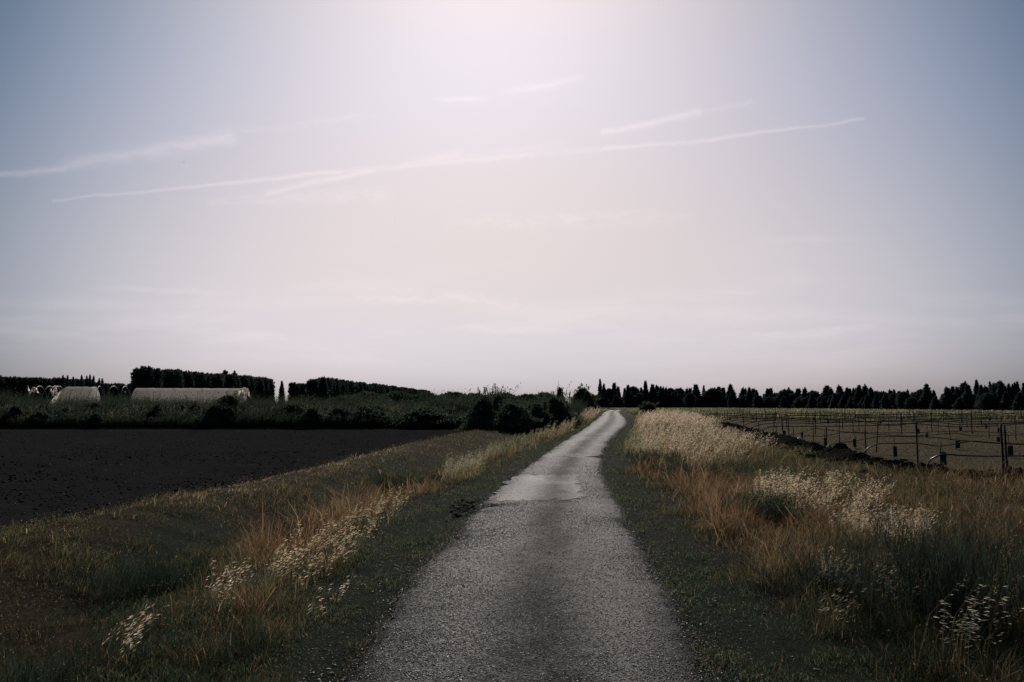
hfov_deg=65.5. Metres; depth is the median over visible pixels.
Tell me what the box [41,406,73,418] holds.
bush
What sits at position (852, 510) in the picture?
wild oats
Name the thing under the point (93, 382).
cypress tree
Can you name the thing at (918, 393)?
evergreen tree
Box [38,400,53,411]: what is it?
scrub bush
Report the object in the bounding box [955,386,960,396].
conifer tree
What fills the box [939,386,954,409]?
conifer tree
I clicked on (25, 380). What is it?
cypress tree
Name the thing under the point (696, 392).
conifer tree
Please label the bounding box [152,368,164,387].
cypress tree
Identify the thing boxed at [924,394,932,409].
evergreen tree
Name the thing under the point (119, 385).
cypress tree
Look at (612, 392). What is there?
evergreen tree
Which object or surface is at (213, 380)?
cypress tree
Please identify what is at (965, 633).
wild oat tuft
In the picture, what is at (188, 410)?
dry weed heads
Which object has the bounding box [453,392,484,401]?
thicket bush
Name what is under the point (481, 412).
bush
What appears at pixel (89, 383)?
cypress tree
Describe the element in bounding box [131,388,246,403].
polytunnel
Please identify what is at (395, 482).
grass
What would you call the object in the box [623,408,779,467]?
wild oats
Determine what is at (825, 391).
conifer tree
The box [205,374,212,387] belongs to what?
cypress tree
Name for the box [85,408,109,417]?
scrub bush
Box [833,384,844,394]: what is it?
conifer tree
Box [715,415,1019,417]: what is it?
irrigation hose
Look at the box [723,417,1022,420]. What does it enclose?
irrigation hose
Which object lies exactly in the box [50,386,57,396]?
plastic sheet
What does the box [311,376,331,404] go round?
conifer tree
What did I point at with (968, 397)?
conifer tree
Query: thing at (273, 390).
cypress tree
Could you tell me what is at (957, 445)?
sapling guard
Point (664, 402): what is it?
evergreen tree
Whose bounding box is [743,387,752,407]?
conifer tree
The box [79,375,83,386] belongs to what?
cypress tree
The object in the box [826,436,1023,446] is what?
irrigation hose
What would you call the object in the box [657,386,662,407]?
conifer tree
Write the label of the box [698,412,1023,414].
irrigation hose
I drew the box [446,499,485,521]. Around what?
broken asphalt
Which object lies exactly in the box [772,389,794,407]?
evergreen tree
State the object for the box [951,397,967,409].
evergreen tree
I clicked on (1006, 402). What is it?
evergreen tree
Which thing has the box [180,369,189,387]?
cypress tree
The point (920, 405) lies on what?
evergreen tree
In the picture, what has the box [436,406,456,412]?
scrub bush
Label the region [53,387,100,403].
polytunnel
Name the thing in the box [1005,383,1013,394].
cypress tree
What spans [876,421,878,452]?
orchard post
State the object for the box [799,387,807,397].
conifer tree
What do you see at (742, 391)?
conifer tree
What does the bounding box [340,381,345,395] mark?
cypress tree
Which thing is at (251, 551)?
verge grass
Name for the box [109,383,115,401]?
cypress tree
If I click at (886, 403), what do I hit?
evergreen tree
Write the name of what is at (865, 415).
irrigation hose
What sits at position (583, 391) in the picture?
bush
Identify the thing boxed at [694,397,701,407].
evergreen tree
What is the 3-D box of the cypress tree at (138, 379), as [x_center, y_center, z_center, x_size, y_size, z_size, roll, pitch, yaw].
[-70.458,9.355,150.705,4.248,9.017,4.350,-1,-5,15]
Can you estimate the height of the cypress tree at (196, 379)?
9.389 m
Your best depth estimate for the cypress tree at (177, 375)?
162.13 m
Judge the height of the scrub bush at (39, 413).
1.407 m
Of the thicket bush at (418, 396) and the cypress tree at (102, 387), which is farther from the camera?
the cypress tree at (102, 387)
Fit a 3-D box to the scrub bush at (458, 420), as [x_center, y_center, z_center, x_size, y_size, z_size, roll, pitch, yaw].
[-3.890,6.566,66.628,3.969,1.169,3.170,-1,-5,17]
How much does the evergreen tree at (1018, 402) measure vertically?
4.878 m
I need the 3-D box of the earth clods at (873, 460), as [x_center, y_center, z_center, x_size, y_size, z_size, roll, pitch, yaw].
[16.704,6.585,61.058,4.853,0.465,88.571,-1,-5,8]
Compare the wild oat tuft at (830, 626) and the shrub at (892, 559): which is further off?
the shrub at (892, 559)
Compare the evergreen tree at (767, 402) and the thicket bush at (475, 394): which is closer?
the thicket bush at (475, 394)
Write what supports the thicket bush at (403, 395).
on the ground at (168, 530)
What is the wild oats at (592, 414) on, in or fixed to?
on the ground at (168, 530)
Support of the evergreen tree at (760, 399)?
on the ground at (168, 530)
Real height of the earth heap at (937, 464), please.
0.306 m
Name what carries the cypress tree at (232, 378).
on the ground at (168, 530)
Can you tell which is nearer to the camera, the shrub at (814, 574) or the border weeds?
the shrub at (814, 574)
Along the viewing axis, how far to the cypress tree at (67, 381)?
220.67 m
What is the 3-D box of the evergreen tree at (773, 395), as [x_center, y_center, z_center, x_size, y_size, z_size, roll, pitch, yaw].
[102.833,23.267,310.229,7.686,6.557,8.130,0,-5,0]
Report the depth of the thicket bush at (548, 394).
168.56 m
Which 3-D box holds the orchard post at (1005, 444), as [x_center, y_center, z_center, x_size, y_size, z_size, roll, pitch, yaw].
[12.176,2.791,19.616,0.059,1.452,0.056,-1,-6,-4]
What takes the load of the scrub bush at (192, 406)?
on the ground at (168, 530)
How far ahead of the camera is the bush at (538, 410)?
60.24 m
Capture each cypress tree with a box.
[0,375,5,399]
[2,376,8,398]
[5,376,14,401]
[10,376,19,398]
[13,376,22,399]
[20,377,30,401]
[27,377,33,402]
[31,377,40,403]
[34,376,44,400]
[41,377,49,400]
[47,378,54,399]
[47,378,57,397]
[52,376,61,395]
[60,375,64,389]
[65,375,69,386]
[70,377,74,386]
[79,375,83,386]
[87,374,91,386]
[91,375,95,386]
[96,378,100,389]
[99,378,104,399]
[104,383,108,399]
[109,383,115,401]
[113,382,122,398]
[113,384,119,397]
[120,383,126,402]
[126,384,132,403]
[128,367,150,398]
[139,365,154,387]
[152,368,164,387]
[160,369,170,387]
[162,369,177,387]
[162,370,167,387]
[165,368,179,387]
[176,370,183,387]
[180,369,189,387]
[186,372,194,387]
[188,370,199,387]
[198,372,206,387]
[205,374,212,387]
[209,373,216,387]
[215,373,223,387]
[224,373,236,387]
[224,374,231,387]
[235,375,241,387]
[239,375,246,387]
[240,375,249,393]
[245,375,251,401]
[246,375,251,400]
[249,374,256,401]
[254,378,258,402]
[255,377,260,395]
[258,377,264,404]
[262,376,268,401]
[268,378,273,399]
[271,379,275,402]
[278,381,285,400]
[287,382,298,402]
[296,384,300,400]
[299,383,304,400]
[303,379,319,403]
[325,377,332,397]
[330,378,336,396]
[331,377,340,395]
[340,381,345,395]
[344,380,350,394]
[349,380,355,394]
[356,381,363,391]
[597,379,602,395]
[600,383,606,397]
[851,387,854,397]
[972,379,979,394]
[991,383,995,393]
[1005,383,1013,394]
[1015,381,1019,391]
[1020,382,1023,394]
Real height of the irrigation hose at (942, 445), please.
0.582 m
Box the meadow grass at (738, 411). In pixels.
[597,407,1023,419]
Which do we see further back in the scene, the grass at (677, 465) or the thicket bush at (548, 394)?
the thicket bush at (548, 394)
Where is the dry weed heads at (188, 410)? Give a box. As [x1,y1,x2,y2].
[5,404,577,417]
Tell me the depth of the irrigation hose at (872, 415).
96.59 m
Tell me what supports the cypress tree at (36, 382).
on the ground at (168, 530)
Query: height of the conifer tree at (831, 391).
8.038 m
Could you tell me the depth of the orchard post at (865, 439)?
29.47 m
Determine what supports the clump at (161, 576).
on the ground at (168, 530)
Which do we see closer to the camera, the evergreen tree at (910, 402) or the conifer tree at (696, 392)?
the evergreen tree at (910, 402)
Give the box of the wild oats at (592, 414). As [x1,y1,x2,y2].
[483,406,603,457]
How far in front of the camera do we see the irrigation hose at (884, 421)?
57.51 m
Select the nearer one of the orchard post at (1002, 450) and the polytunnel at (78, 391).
the orchard post at (1002, 450)
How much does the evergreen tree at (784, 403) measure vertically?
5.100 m
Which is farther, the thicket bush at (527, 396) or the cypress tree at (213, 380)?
the cypress tree at (213, 380)
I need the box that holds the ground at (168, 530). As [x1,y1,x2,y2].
[0,410,1023,681]
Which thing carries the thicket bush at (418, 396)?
on the ground at (168, 530)
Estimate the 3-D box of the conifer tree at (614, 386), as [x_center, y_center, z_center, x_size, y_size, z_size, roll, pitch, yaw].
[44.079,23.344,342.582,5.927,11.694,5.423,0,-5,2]
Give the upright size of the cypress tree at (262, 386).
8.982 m
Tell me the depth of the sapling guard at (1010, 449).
26.48 m
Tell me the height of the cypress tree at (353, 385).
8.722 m
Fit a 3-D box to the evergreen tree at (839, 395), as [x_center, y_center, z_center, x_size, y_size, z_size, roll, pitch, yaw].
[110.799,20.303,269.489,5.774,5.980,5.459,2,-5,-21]
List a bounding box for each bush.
[4,401,23,419]
[20,410,65,425]
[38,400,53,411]
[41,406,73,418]
[50,405,79,417]
[79,400,113,410]
[80,412,109,426]
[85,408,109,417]
[143,401,166,418]
[175,400,189,409]
[183,400,202,414]
[189,390,251,418]
[191,403,230,426]
[275,401,306,416]
[297,404,328,426]
[321,405,354,423]
[326,402,407,423]
[354,403,378,420]
[382,390,415,404]
[383,402,460,426]
[403,392,458,405]
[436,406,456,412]
[441,391,465,400]
[450,413,467,425]
[453,387,497,431]
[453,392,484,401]
[480,398,542,431]
[485,383,520,411]
[486,392,528,402]
[519,393,541,402]
[520,399,564,430]
[536,391,587,428]
[536,392,554,399]
[555,381,571,401]
[568,383,605,413]
[635,400,662,417]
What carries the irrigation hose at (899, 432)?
on the ground at (168, 530)
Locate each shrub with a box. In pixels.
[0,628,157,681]
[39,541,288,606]
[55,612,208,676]
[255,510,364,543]
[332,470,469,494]
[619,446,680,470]
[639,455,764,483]
[663,480,836,524]
[734,544,925,607]
[739,476,1023,640]
[842,518,979,608]
[932,509,1023,615]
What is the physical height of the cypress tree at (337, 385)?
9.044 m
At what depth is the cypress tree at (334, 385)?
202.41 m
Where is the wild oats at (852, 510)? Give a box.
[743,466,946,555]
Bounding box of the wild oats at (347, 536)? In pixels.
[203,484,410,630]
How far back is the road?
6.95 m
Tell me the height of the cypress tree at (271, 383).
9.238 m
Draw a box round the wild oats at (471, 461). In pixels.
[439,444,492,483]
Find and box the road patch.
[489,474,585,500]
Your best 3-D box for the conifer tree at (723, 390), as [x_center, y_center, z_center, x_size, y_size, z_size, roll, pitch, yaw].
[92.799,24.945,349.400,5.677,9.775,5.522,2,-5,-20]
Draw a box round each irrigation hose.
[693,412,1010,415]
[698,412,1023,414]
[700,413,1022,416]
[705,412,1009,415]
[706,414,1019,416]
[708,414,1020,417]
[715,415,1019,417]
[719,417,995,419]
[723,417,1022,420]
[729,417,1022,421]
[735,419,1014,423]
[743,420,1019,425]
[753,420,1023,426]
[762,423,1023,429]
[785,428,1023,435]
[798,432,1011,437]
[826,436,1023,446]
[864,441,1023,452]
[927,454,1023,466]
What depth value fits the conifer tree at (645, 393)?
343.05 m
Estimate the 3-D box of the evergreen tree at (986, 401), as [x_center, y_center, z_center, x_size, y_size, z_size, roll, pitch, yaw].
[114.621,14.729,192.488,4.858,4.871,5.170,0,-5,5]
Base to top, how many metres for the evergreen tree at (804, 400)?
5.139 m
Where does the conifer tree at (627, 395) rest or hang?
on the ground at (168, 530)
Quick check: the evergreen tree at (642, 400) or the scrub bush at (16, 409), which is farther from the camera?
the evergreen tree at (642, 400)
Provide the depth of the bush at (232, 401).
68.54 m
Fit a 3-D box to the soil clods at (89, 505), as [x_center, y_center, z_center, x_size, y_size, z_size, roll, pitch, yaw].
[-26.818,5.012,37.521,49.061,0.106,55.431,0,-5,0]
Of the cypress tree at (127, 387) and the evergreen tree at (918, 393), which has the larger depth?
the cypress tree at (127, 387)
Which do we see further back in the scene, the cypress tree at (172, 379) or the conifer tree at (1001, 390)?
the conifer tree at (1001, 390)
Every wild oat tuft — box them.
[82,603,168,681]
[810,588,866,641]
[876,576,1023,681]
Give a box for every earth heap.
[833,443,847,448]
[928,463,944,466]
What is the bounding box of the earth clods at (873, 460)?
[699,419,1023,485]
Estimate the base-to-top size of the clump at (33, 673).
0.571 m
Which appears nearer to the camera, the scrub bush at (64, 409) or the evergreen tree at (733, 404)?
the scrub bush at (64, 409)
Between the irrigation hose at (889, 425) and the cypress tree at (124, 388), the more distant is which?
the cypress tree at (124, 388)
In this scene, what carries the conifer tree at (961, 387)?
on the ground at (168, 530)
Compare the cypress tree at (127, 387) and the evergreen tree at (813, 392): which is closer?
the cypress tree at (127, 387)
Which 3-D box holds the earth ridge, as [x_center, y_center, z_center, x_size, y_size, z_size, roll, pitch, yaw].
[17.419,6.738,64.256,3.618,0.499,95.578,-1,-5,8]
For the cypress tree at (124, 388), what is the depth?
245.00 m
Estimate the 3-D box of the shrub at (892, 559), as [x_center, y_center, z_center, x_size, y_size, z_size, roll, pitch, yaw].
[3.554,1.984,7.199,1.203,0.913,0.909,-3,-5,30]
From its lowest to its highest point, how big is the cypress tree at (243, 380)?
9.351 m
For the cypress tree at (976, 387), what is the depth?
211.46 m
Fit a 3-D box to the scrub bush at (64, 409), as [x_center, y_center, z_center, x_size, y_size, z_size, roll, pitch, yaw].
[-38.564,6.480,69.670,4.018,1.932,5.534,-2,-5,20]
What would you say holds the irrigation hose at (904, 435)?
on the ground at (168, 530)
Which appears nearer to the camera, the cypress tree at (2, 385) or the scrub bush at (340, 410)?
the scrub bush at (340, 410)
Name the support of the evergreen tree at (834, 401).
on the ground at (168, 530)
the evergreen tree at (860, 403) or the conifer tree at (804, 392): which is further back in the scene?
the conifer tree at (804, 392)
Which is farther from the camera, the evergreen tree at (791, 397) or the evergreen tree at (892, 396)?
the evergreen tree at (791, 397)
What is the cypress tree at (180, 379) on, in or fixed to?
on the ground at (168, 530)
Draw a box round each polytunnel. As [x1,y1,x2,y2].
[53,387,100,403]
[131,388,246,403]
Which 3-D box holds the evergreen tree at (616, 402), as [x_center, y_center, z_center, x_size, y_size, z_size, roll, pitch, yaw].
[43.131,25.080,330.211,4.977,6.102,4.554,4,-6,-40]
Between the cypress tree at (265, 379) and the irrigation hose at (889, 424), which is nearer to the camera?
the irrigation hose at (889, 424)
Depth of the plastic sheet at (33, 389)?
106.75 m
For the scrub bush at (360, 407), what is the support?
on the ground at (168, 530)
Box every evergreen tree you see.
[595,397,607,407]
[606,388,617,396]
[607,391,611,407]
[611,394,621,407]
[629,395,640,407]
[630,386,640,395]
[639,397,646,405]
[660,394,669,407]
[667,387,677,398]
[674,387,684,398]
[675,393,683,407]
[683,392,695,407]
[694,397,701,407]
[699,395,707,407]
[702,387,723,407]
[718,397,724,407]
[726,392,733,407]
[730,398,736,407]
[737,395,746,407]
[748,397,753,407]
[752,391,760,407]
[756,395,763,407]
[762,396,774,407]
[769,392,777,407]
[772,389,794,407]
[779,396,789,408]
[786,393,796,408]
[791,397,802,407]
[800,396,809,407]
[802,390,819,397]
[806,392,817,408]
[817,397,827,408]
[828,393,839,408]
[832,392,842,399]
[838,395,847,408]
[844,396,853,408]
[857,397,864,408]
[861,394,872,408]
[870,390,879,401]
[870,393,881,408]
[878,393,892,409]
[879,391,888,399]
[888,393,896,407]
[895,391,910,409]
[903,397,918,409]
[911,389,923,399]
[916,396,925,409]
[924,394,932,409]
[929,396,941,409]
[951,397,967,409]
[976,393,998,410]
[988,382,1005,392]
[997,392,1012,410]
[1010,392,1023,410]
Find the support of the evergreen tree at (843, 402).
on the ground at (168, 530)
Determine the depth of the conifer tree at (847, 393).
260.56 m
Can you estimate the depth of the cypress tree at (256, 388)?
205.74 m
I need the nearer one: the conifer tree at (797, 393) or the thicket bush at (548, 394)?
the thicket bush at (548, 394)
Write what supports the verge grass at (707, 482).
on the ground at (168, 530)
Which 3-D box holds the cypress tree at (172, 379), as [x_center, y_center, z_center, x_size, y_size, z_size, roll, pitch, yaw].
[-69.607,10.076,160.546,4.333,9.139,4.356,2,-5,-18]
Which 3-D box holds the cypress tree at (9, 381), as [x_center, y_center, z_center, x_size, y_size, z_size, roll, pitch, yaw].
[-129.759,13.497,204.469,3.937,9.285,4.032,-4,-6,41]
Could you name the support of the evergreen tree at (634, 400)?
on the ground at (168, 530)
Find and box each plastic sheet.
[28,387,38,393]
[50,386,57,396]
[238,387,250,396]
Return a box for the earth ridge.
[698,417,1023,482]
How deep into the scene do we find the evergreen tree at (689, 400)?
338.17 m
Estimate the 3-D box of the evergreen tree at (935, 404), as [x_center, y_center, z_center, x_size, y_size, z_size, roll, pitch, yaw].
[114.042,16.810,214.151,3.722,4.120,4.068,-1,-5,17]
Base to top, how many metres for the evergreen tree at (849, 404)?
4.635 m
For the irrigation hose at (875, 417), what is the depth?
77.06 m
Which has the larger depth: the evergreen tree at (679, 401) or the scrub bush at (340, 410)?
the evergreen tree at (679, 401)
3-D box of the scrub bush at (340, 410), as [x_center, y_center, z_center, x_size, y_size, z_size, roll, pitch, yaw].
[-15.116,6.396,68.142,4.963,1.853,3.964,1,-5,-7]
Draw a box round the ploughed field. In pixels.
[0,429,465,536]
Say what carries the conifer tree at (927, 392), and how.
on the ground at (168, 530)
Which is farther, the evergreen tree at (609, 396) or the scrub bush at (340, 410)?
the evergreen tree at (609, 396)
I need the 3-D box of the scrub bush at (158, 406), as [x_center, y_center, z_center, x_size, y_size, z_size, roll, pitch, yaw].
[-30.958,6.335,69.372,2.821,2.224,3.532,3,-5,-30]
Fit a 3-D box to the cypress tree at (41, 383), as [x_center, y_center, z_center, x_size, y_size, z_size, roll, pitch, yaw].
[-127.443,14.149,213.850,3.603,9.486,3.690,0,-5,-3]
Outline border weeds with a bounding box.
[0,386,589,425]
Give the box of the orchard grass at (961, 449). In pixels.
[716,417,1023,471]
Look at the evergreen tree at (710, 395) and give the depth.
341.75 m
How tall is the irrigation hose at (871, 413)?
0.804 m
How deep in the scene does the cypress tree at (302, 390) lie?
253.82 m
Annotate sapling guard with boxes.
[853,430,856,448]
[892,437,897,457]
[940,442,946,464]
[955,432,959,447]
[1008,436,1012,454]
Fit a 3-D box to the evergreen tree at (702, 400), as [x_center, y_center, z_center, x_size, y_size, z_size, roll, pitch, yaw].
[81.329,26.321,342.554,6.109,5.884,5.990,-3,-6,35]
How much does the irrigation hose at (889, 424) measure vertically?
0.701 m
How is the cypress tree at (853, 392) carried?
on the ground at (168, 530)
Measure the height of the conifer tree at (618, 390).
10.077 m
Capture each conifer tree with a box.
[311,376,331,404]
[612,382,618,398]
[616,386,621,398]
[622,385,631,407]
[642,380,649,402]
[649,384,657,407]
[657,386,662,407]
[691,384,701,396]
[720,384,736,407]
[721,387,725,397]
[738,386,743,396]
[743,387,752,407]
[762,388,770,398]
[794,388,801,396]
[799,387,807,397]
[816,385,829,398]
[827,387,833,398]
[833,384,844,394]
[843,387,850,400]
[851,385,864,408]
[862,384,867,395]
[893,391,900,408]
[920,384,932,407]
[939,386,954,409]
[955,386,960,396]
[959,381,967,394]
[961,384,975,409]
[974,384,983,408]
[981,385,989,394]
[995,380,1005,407]
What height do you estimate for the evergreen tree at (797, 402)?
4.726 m
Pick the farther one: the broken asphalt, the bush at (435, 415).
the bush at (435, 415)
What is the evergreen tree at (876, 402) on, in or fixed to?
on the ground at (168, 530)
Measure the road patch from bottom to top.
0.037 m
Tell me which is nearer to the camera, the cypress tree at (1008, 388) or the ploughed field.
the ploughed field
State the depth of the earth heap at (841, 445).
31.44 m
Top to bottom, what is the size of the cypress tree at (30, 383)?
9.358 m
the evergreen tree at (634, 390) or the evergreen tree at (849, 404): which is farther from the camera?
the evergreen tree at (634, 390)
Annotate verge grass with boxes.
[0,425,583,681]
[611,417,1023,681]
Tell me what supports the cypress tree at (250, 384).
on the ground at (168, 530)
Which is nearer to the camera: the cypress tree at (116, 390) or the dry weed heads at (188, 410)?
the dry weed heads at (188, 410)
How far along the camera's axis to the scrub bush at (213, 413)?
66.32 m
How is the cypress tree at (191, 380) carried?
on the ground at (168, 530)
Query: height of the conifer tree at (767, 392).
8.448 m
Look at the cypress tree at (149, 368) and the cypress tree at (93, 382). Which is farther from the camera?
the cypress tree at (93, 382)
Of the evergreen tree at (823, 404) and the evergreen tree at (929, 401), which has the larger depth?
the evergreen tree at (823, 404)
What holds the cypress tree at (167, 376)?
on the ground at (168, 530)
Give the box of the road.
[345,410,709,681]
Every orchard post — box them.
[864,427,866,452]
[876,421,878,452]
[915,422,918,463]
[1000,424,1004,469]
[1003,425,1007,465]
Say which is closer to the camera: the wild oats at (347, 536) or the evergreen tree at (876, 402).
the wild oats at (347, 536)
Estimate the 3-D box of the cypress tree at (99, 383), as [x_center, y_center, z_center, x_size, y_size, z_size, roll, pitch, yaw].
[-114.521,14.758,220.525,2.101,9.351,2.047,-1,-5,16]
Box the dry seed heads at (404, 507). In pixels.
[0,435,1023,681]
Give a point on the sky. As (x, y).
(429, 195)
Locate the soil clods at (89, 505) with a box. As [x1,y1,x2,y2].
[0,429,461,535]
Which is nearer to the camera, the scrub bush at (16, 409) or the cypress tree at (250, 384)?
the scrub bush at (16, 409)
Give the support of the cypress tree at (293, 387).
on the ground at (168, 530)
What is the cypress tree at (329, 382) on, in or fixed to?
on the ground at (168, 530)
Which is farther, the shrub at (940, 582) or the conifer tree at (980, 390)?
the conifer tree at (980, 390)
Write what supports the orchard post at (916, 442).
on the ground at (168, 530)
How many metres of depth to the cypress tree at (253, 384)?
203.13 m
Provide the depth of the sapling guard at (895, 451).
26.72 m
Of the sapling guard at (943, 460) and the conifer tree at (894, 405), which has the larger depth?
the conifer tree at (894, 405)
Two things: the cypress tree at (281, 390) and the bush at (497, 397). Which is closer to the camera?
the bush at (497, 397)
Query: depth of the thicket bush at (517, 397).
148.47 m
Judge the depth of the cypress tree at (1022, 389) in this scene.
189.24 m
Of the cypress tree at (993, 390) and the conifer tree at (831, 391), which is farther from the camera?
the conifer tree at (831, 391)
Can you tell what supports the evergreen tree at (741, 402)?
on the ground at (168, 530)
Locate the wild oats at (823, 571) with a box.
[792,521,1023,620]
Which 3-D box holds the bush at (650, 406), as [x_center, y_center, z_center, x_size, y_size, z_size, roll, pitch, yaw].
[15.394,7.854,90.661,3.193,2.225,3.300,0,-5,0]
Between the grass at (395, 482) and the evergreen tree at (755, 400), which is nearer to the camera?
the grass at (395, 482)
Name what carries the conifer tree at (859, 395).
on the ground at (168, 530)
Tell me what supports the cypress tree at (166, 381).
on the ground at (168, 530)
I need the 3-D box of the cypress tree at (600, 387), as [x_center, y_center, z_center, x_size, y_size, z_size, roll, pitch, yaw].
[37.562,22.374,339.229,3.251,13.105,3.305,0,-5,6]
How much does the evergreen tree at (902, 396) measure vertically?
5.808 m
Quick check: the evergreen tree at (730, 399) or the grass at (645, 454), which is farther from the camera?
the evergreen tree at (730, 399)
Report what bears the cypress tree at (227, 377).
on the ground at (168, 530)
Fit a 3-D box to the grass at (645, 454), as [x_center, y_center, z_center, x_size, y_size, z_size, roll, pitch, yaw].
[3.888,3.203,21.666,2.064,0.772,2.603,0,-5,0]
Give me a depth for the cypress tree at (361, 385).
233.76 m
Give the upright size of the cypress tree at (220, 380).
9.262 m
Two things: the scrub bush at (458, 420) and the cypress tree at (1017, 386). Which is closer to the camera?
the scrub bush at (458, 420)
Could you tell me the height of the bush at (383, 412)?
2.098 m
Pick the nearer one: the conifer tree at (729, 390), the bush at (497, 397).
the bush at (497, 397)
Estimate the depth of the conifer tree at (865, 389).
258.31 m
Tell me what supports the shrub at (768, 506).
on the ground at (168, 530)
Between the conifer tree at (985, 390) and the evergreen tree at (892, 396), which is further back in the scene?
the evergreen tree at (892, 396)
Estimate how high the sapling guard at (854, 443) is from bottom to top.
0.821 m
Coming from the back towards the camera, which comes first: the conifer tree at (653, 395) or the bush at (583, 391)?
the conifer tree at (653, 395)
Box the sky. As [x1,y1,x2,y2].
[0,0,1023,402]
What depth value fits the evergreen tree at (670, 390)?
348.59 m
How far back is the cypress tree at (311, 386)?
188.72 m
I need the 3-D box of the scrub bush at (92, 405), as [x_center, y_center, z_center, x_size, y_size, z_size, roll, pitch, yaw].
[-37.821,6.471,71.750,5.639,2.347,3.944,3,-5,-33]
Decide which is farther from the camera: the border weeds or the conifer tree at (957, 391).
the conifer tree at (957, 391)
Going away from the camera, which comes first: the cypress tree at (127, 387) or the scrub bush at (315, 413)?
the scrub bush at (315, 413)
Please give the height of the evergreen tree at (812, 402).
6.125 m
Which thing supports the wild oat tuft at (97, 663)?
on the ground at (168, 530)
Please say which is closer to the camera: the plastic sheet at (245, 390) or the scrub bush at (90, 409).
the scrub bush at (90, 409)
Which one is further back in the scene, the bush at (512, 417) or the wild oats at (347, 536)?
the bush at (512, 417)
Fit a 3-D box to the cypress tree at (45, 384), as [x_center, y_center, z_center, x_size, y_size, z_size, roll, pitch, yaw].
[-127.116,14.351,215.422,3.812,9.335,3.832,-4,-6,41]
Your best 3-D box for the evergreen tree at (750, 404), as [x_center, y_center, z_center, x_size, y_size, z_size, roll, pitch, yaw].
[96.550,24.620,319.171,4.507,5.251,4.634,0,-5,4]
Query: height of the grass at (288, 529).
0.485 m
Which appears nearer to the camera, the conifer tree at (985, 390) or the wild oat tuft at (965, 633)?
the wild oat tuft at (965, 633)
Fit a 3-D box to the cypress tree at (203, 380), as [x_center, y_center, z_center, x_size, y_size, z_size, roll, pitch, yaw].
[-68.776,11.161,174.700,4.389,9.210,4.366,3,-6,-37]
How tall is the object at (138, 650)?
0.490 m
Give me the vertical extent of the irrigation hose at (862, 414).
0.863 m
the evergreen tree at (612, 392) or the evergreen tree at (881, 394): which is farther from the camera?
the evergreen tree at (612, 392)
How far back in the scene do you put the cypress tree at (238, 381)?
193.38 m
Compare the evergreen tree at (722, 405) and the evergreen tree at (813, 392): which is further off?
the evergreen tree at (722, 405)
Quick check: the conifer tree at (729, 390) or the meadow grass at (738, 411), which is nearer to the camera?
the meadow grass at (738, 411)
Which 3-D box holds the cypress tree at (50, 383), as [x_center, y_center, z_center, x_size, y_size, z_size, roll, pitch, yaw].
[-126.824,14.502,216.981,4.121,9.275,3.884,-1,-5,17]
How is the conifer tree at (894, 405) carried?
on the ground at (168, 530)
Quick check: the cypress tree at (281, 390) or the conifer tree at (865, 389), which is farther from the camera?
the conifer tree at (865, 389)
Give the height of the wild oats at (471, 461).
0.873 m
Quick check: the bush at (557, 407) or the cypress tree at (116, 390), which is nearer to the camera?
the bush at (557, 407)
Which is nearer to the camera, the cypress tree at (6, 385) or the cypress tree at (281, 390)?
the cypress tree at (6, 385)
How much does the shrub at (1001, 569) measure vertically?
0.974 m
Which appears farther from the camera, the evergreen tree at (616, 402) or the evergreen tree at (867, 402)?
the evergreen tree at (616, 402)
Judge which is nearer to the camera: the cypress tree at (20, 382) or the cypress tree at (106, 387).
the cypress tree at (20, 382)
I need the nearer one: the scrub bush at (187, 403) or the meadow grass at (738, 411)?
the scrub bush at (187, 403)
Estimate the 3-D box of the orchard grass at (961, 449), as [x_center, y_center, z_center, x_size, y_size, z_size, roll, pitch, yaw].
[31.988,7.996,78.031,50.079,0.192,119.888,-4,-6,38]
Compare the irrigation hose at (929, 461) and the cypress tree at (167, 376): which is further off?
the cypress tree at (167, 376)
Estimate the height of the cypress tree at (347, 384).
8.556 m
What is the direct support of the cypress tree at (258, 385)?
on the ground at (168, 530)
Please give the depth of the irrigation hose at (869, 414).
86.81 m
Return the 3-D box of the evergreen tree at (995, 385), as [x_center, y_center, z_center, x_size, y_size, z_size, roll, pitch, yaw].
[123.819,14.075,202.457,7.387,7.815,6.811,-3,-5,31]
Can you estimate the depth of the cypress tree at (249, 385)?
200.17 m
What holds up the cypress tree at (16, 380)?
on the ground at (168, 530)
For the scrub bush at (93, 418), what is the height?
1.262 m
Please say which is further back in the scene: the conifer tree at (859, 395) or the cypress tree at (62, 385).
the conifer tree at (859, 395)
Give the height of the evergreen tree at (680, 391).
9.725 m
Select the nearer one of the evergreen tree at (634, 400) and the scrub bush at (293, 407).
the scrub bush at (293, 407)
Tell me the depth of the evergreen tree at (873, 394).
246.57 m
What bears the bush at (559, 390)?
on the ground at (168, 530)
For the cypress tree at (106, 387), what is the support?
on the ground at (168, 530)

